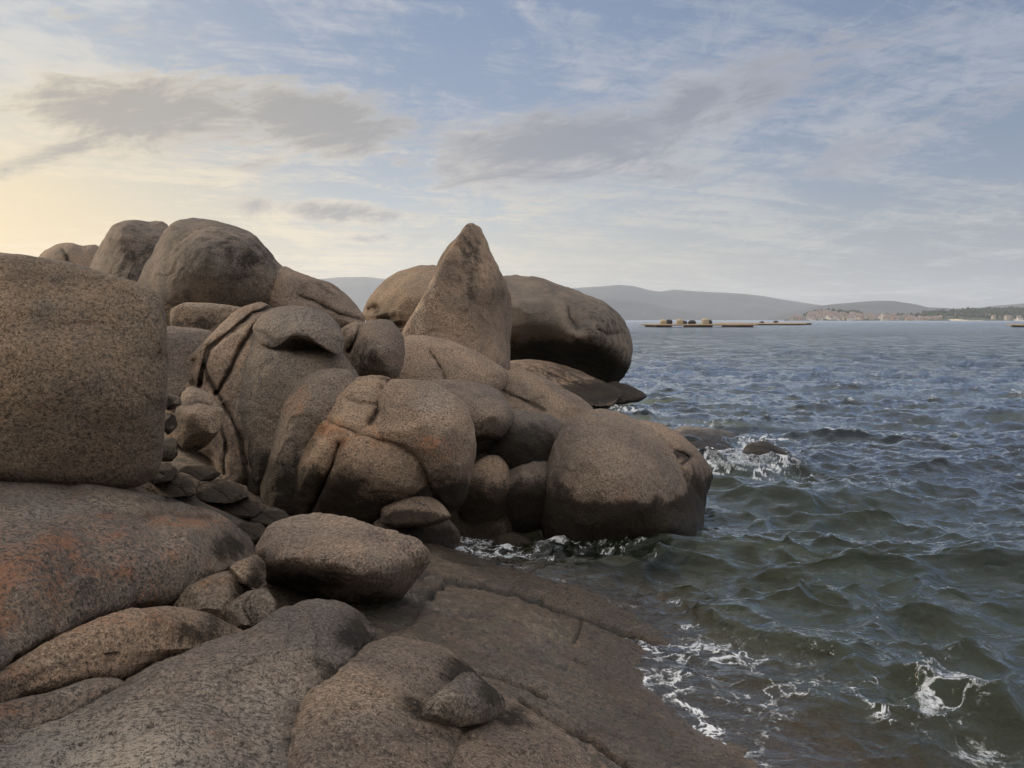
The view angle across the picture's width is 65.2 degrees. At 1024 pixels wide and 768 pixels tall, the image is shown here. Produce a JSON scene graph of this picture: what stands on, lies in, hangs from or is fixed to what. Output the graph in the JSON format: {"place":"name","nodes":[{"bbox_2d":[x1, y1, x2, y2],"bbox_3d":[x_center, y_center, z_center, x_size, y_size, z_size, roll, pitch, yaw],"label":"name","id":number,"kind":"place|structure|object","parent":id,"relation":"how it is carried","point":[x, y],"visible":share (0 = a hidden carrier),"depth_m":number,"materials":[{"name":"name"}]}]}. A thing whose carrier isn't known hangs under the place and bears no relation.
{"place":"outdoors","nodes":[
{"label":"outdoors","id":0,"kind":"place"},
{"bbox_2d":[0,0,1023,308],"label":"sky","id":1,"kind":"structure","parent":0,"point":[819,152],"materials":[{"name":"blue"}]},
{"bbox_2d":[9,434,1023,767],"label":"bedrock ground","id":2,"kind":"structure","parent":0,"point":[567,658],"depth_m":5.67,"materials":[{"name":"stone"}]},
{"bbox_2d":[39,243,98,266],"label":"distant boulder","id":3,"kind":"object","parent":2,"relation":"on","point":[77,254],"visible":0.2,"depth_m":15.45,"materials":[{"name":"stone"}]},
{"bbox_2d":[0,252,168,488],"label":"square boulder","id":4,"kind":"object","parent":2,"relation":"on","point":[84,358],"visible":0.98,"depth_m":5.24,"materials":[{"name":"stone"}]},
{"bbox_2d":[0,606,242,702],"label":"rock spur","id":5,"kind":"structure","parent":2,"relation":"on","point":[125,644],"depth_m":3.53,"materials":[{"name":"stone"}]},
{"bbox_2d":[0,481,253,670],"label":"orange slab","id":6,"kind":"structure","parent":2,"relation":"on","point":[73,556],"depth_m":4.32,"materials":[{"name":"stone"}]},
{"bbox_2d":[89,220,167,281],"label":"skyline boulder","id":7,"kind":"object","parent":2,"relation":"on","point":[125,249],"visible":0.48,"depth_m":12.36,"materials":[{"name":"stone"}]},
{"bbox_2d":[149,462,177,484],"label":"rubble stone","id":8,"kind":"object","parent":2,"relation":"on","point":[167,472],"visible":0.73,"depth_m":6.28,"materials":[{"name":"stone"}]},
{"bbox_2d":[163,300,173,325],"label":"hidden boulder","id":9,"kind":"object","parent":2,"relation":"on","point":[168,307],"visible":0.02,"depth_m":10.70,"materials":[{"name":"stone"}]},
{"bbox_2d":[162,438,177,461],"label":"slot stone","id":10,"kind":"object","parent":2,"relation":"on","point":[170,451],"visible":0.84,"depth_m":7.02,"materials":[{"name":"stone"}]},
{"bbox_2d":[165,412,176,434],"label":"slot stone","id":11,"kind":"object","parent":10,"relation":"on","point":[170,423],"visible":0.76,"depth_m":7.02,"materials":[{"name":"stone"}]},
{"bbox_2d":[166,394,181,410],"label":"slot stone","id":12,"kind":"object","parent":11,"relation":"on","point":[173,401],"visible":0.74,"depth_m":7.02,"materials":[{"name":"stone"}]},
{"bbox_2d":[153,472,199,497],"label":"rubble stone","id":13,"kind":"object","parent":2,"relation":"on","point":[182,485],"visible":0.75,"depth_m":6.26,"materials":[{"name":"stone"}]},
{"bbox_2d":[0,598,375,767],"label":"granite shelf","id":14,"kind":"object","parent":2,"relation":"on","point":[230,701],"visible":0.91,"depth_m":3.16,"materials":[{"name":"stone"}]},
{"bbox_2d":[0,677,126,744],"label":"rock spur","id":15,"kind":"structure","parent":14,"relation":"on","point":[24,713],"depth_m":3.08,"materials":[{"name":"stone"}]},
{"bbox_2d":[173,386,223,451],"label":"knob stone","id":16,"kind":"object","parent":2,"relation":"on","point":[199,413],"visible":0.95,"depth_m":7.41,"materials":[{"name":"stone"}]},
{"bbox_2d":[137,218,282,306],"bbox_3d":[-4.253,-1.644,11.675,2.975,1.624,1.971,4,6,41],"label":"skyline boulder","id":17,"kind":"object","parent":2,"relation":"on","point":[198,260],"visible":0.7,"depth_m":10.51,"materials":[{"name":"stone"}]},
{"bbox_2d":[172,571,252,619],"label":"wedge stone","id":18,"kind":"object","parent":2,"relation":"on","point":[216,594],"visible":0.72,"depth_m":4.58,"materials":[{"name":"stone"}]},
{"bbox_2d":[229,554,266,588],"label":"wedge stone","id":19,"kind":"object","parent":18,"relation":"on","point":[250,571],"visible":0.98,"depth_m":4.78,"materials":[{"name":"stone"}]},
{"bbox_2d":[164,302,272,494],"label":"ribbed cliff","id":20,"kind":"structure","parent":2,"relation":"on","point":[218,355],"depth_m":8.54,"materials":[{"name":"stone"}]},
{"bbox_2d":[167,326,211,396],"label":"cleft boulder","id":21,"kind":"object","parent":20,"relation":"on","point":[183,344],"visible":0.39,"depth_m":8.95,"materials":[{"name":"stone"}]},
{"bbox_2d":[170,302,241,331],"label":"thin slab","id":22,"kind":"structure","parent":21,"relation":"on","point":[211,317],"depth_m":9.72,"materials":[{"name":"stone"}]},
{"bbox_2d":[218,497,265,518],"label":"rubble stone","id":23,"kind":"object","parent":2,"relation":"on","point":[248,507],"visible":0.78,"depth_m":6.68,"materials":[{"name":"stone"}]},
{"bbox_2d":[195,479,249,502],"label":"rubble stone","id":24,"kind":"object","parent":23,"relation":"on","point":[221,491],"visible":0.94,"depth_m":6.72,"materials":[{"name":"stone"}]},
{"bbox_2d":[177,465,220,481],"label":"rubble stone","id":25,"kind":"object","parent":24,"relation":"on","point":[200,473],"visible":0.79,"depth_m":6.96,"materials":[{"name":"stone"}]},
{"bbox_2d":[224,588,276,629],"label":"wedge stone","id":26,"kind":"object","parent":2,"relation":"on","point":[248,609],"visible":0.78,"depth_m":4.54,"materials":[{"name":"stone"}]},
{"bbox_2d":[237,522,265,543],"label":"rubble stone","id":27,"kind":"object","parent":2,"relation":"on","point":[254,531],"visible":0.61,"depth_m":6.08,"materials":[{"name":"stone"}]},
{"bbox_2d":[249,507,288,527],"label":"rubble stone","id":28,"kind":"object","parent":2,"relation":"on","point":[268,516],"visible":0.56,"depth_m":6.60,"materials":[{"name":"stone"}]},
{"bbox_2d":[237,332,358,496],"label":"ribbed cliff","id":29,"kind":"structure","parent":2,"relation":"on","point":[270,378],"depth_m":8.09,"materials":[{"name":"stone"}]},
{"bbox_2d":[252,306,342,354],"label":"cap slab","id":30,"kind":"structure","parent":29,"relation":"on","point":[274,327],"depth_m":8.37,"materials":[{"name":"stone"}]},
{"bbox_2d":[260,368,355,514],"bbox_3d":[-2.061,0.589,8.005,1.064,1.479,1.064,0,5,0],"label":"curved rib","id":31,"kind":"object","parent":2,"relation":"on","point":[309,403],"visible":0.59,"depth_m":7.62,"materials":[{"name":"stone"}]},
{"bbox_2d":[269,266,364,327],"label":"shoulder boulder","id":32,"kind":"object","parent":2,"relation":"on","point":[291,287],"visible":0.59,"depth_m":10.55,"materials":[{"name":"stone"}]},
{"bbox_2d":[255,512,430,603],"bbox_3d":[-1.238,1.275,5.253,1.314,0.679,0.836,2,5,27],"label":"flat topped boulder","id":33,"kind":"object","parent":2,"relation":"on","point":[339,558],"visible":0.89,"depth_m":5.03,"materials":[{"name":"stone"}]},
{"bbox_2d":[292,375,428,524],"bbox_3d":[-1.545,0.680,7.767,1.392,1.491,1.525,-1,5,-14],"label":"front mass","id":34,"kind":"object","parent":2,"relation":"on","point":[352,463],"visible":0.68,"depth_m":7.25,"materials":[{"name":"stone"}]},
{"bbox_2d":[341,319,404,378],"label":"knob boulder","id":35,"kind":"object","parent":2,"relation":"on","point":[373,347],"visible":0.81,"depth_m":9.27,"materials":[{"name":"stone"}]},
{"bbox_2d":[363,265,435,331],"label":"tan boulder","id":36,"kind":"object","parent":2,"relation":"on","point":[395,298],"visible":0.35,"depth_m":15.50,"materials":[{"name":"stone"}]},
{"bbox_2d":[373,518,460,548],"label":"boulder","id":37,"kind":"object","parent":2,"relation":"on","point":[446,533],"visible":0.27,"depth_m":7.58,"materials":[{"name":"stone"}]},
{"bbox_2d":[380,496,450,528],"bbox_3d":[-0.862,1.153,7.231,0.643,0.265,0.589,0,5,0],"label":"snout ledge","id":38,"kind":"object","parent":37,"relation":"on","point":[421,511],"visible":1,"depth_m":7.03,"materials":[{"name":"stone"}]},
{"bbox_2d":[370,379,476,510],"bbox_3d":[-0.917,0.604,7.740,1.141,1.257,1.330,0,5,0],"label":"domed boulder","id":39,"kind":"object","parent":2,"relation":"on","point":[429,426],"visible":0.91,"depth_m":7.35,"materials":[{"name":"stone"}]},
{"bbox_2d":[287,636,614,767],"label":"granite shelf","id":40,"kind":"object","parent":2,"relation":"on","point":[362,708],"visible":0.79,"depth_m":3.41,"materials":[{"name":"stone"}]},
{"bbox_2d":[421,672,505,727],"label":"wedged stone","id":41,"kind":"object","parent":40,"relation":"on","point":[466,699],"visible":0.99,"depth_m":3.49,"materials":[{"name":"stone"}]},
{"bbox_2d":[396,335,507,391],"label":"long boulder","id":42,"kind":"object","parent":2,"relation":"on","point":[429,358],"visible":0.57,"depth_m":10.47,"materials":[{"name":"stone"}]},
{"bbox_2d":[401,223,511,369],"bbox_3d":[-0.761,-1.237,12.306,1.208,2.631,3.054,3,5,32],"label":"pointed rock","id":43,"kind":"object","parent":2,"relation":"on","point":[466,299],"visible":0.76,"depth_m":12.04,"materials":[{"name":"stone"}]},
{"bbox_2d":[435,239,454,271],"bbox_3d":[-1.056,-2.091,13.505,0.464,0.840,0.770,0,5,0],"label":"fin flake","id":44,"kind":"object","parent":43,"relation":"on","point":[445,251],"visible":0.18,"depth_m":13.29,"materials":[{"name":"stone"}]},
{"bbox_2d":[411,452,511,546],"bbox_3d":[-0.762,1.314,9.276,1.568,1.352,1.536,0,5,0],"label":"hidden boulder","id":45,"kind":"object","parent":2,"relation":"on","point":[488,530],"visible":0.12,"depth_m":8.62,"materials":[{"name":"stone"}]},
{"bbox_2d":[426,379,513,453],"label":"rounded boulder","id":46,"kind":"object","parent":45,"relation":"on","point":[491,410],"visible":0.64,"depth_m":8.89,"materials":[{"name":"stone"}]},
{"bbox_2d":[458,455,509,525],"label":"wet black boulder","id":47,"kind":"object","parent":2,"relation":"on","point":[485,500],"visible":0.79,"depth_m":8.54,"materials":[{"name":"stone"}]},
{"bbox_2d":[492,533,529,551],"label":"submerged stone","id":48,"kind":"object","parent":2,"relation":"on","point":[517,541],"visible":0.98,"depth_m":8.22,"materials":[{"name":"stone"}]},
{"bbox_2d":[506,461,547,532],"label":"wet black boulder","id":49,"kind":"object","parent":2,"relation":"on","point":[526,496],"visible":0.58,"depth_m":8.69,"materials":[{"name":"stone"}]},
{"bbox_2d":[486,410,565,468],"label":"shadowed boulder","id":50,"kind":"object","parent":49,"relation":"on","point":[528,437],"visible":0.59,"depth_m":8.96,"materials":[{"name":"stone"}]},
{"bbox_2d":[501,368,592,421],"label":"ridge boulder","id":51,"kind":"object","parent":2,"relation":"on","point":[523,389],"visible":0.42,"depth_m":11.13,"materials":[{"name":"stone"}]},
{"bbox_2d":[510,359,622,406],"bbox_3d":[1.180,-0.024,21.241,3.112,1.193,3.854,2,5,27],"label":"sea ledge","id":52,"kind":"object","parent":2,"relation":"on","point":[591,391],"visible":0.63,"depth_m":21.00,"materials":[{"name":"stone"}]},
{"bbox_2d":[503,275,632,382],"bbox_3d":[1.170,-1.598,24.446,5.066,3.498,5.330,0,5,0],"label":"whale boulder","id":53,"kind":"object","parent":2,"relation":"on","point":[553,322],"visible":0.75,"depth_m":22.88,"materials":[{"name":"stone"}]},
{"bbox_2d":[540,409,703,569],"bbox_3d":[1.126,1.236,8.867,1.778,1.803,1.957,3,5,30],"label":"waterside boulder","id":54,"kind":"object","parent":2,"relation":"on","point":[615,479],"visible":0.88,"depth_m":8.24,"materials":[{"name":"stone"}]},
{"bbox_2d":[639,420,712,512],"bbox_3d":[1.625,1.102,9.077,0.935,1.244,2.404,2,5,26],"label":"back boulder","id":55,"kind":"object","parent":54,"relation":"on","point":[697,473],"visible":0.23,"depth_m":9.22,"materials":[{"name":"stone"}]},
{"bbox_2d":[608,381,646,404],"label":"weedy rock","id":56,"kind":"object","parent":2,"relation":"on","point":[631,394],"visible":0.5,"depth_m":21.66,"materials":[{"name":"stone"}]},
{"bbox_2d":[320,277,822,317],"bbox_3d":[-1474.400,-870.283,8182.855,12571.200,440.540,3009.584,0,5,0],"label":"hills","id":57,"kind":"structure","parent":0,"point":[358,291],"depth_m":7532.82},
{"bbox_2d":[600,298,767,319],"bbox_3d":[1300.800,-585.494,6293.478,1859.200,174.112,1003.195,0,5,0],"label":"hills","id":58,"kind":"structure","parent":0,"point":[625,309],"depth_m":5989.84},
{"bbox_2d":[365,320,1023,767],"bbox_3d":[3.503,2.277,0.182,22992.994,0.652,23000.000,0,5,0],"label":"sea water","id":59,"kind":"structure","parent":0,"point":[911,434],"depth_m":13.84,"materials":[{"name":"blue liquid"}]},
{"bbox_2d":[641,318,757,326],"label":"mussel raft","id":60,"kind":"object","parent":59,"relation":"on","point":[706,322],"visible":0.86,"depth_m":255.14,"materials":[{"name":"brown wood"}]},
{"bbox_2d":[674,426,736,449],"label":"awash rock","id":61,"kind":"object","parent":59,"relation":"in","point":[710,437],"visible":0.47,"depth_m":15.15,"materials":[{"name":"stone"}]},
{"bbox_2d":[717,321,806,324],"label":"mussel raft","id":62,"kind":"object","parent":59,"relation":"on","point":[761,323],"visible":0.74,"depth_m":349.90,"materials":[{"name":"brown wood"}]},
{"bbox_2d":[742,441,788,454],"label":"awash rock","id":63,"kind":"object","parent":59,"relation":"in","point":[759,447],"visible":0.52,"depth_m":13.14,"materials":[{"name":"stone"}]},
{"bbox_2d":[771,321,811,324],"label":"mussel raft","id":64,"kind":"object","parent":59,"relation":"on","point":[779,324],"visible":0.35,"depth_m":377.50,"materials":[{"name":"brown wood"}]},
{"bbox_2d":[1006,324,1023,326],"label":"mussel raft","id":65,"kind":"object","parent":59,"relation":"on","point":[1017,325],"visible":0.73,"depth_m":256.12,"materials":[{"name":"brown wood"}]},
{"bbox_2d":[768,301,955,319],"bbox_3d":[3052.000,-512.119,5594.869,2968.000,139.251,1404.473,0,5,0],"label":"hills","id":66,"kind":"structure","parent":0,"point":[875,308],"depth_m":5291.77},
{"bbox_2d":[784,311,1023,320],"bbox_3d":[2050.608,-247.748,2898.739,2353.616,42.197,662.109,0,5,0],"label":"headland","id":67,"kind":"structure","parent":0,"point":[947,318],"depth_m":2617.81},
{"bbox_2d":[881,313,887,320],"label":"church","id":68,"kind":"structure","parent":67,"relation":"on","point":[883,318],"depth_m":2577.56,"materials":[{"name":"tile"}]},
{"bbox_2d":[803,306,1023,317],"bbox_3d":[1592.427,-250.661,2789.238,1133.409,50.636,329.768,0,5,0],"label":"woodland","id":69,"kind":"object","parent":67,"relation":"on","point":[967,312],"visible":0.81,"depth_m":2738.05,"materials":[{"name":"green plant"}]},
{"bbox_2d":[1004,315,1009,320],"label":"town house","id":70,"kind":"structure","parent":67,"relation":"on","point":[1006,317],"depth_m":2583.42,"materials":[{"name":"tile"}]},
{"bbox_2d":[949,319,1023,320],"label":"beach","id":71,"kind":"structure","parent":0,"point":[975,320],"depth_m":2576.48,"materials":[{"name":"beige sand"}]},
{"bbox_2d":[956,303,1023,309],"bbox_3d":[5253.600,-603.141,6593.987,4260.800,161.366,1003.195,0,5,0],"label":"hills","id":72,"kind":"structure","parent":0,"point":[1013,305],"depth_m":6459.78,"materials":[{"name":"green plant"}]}
]}

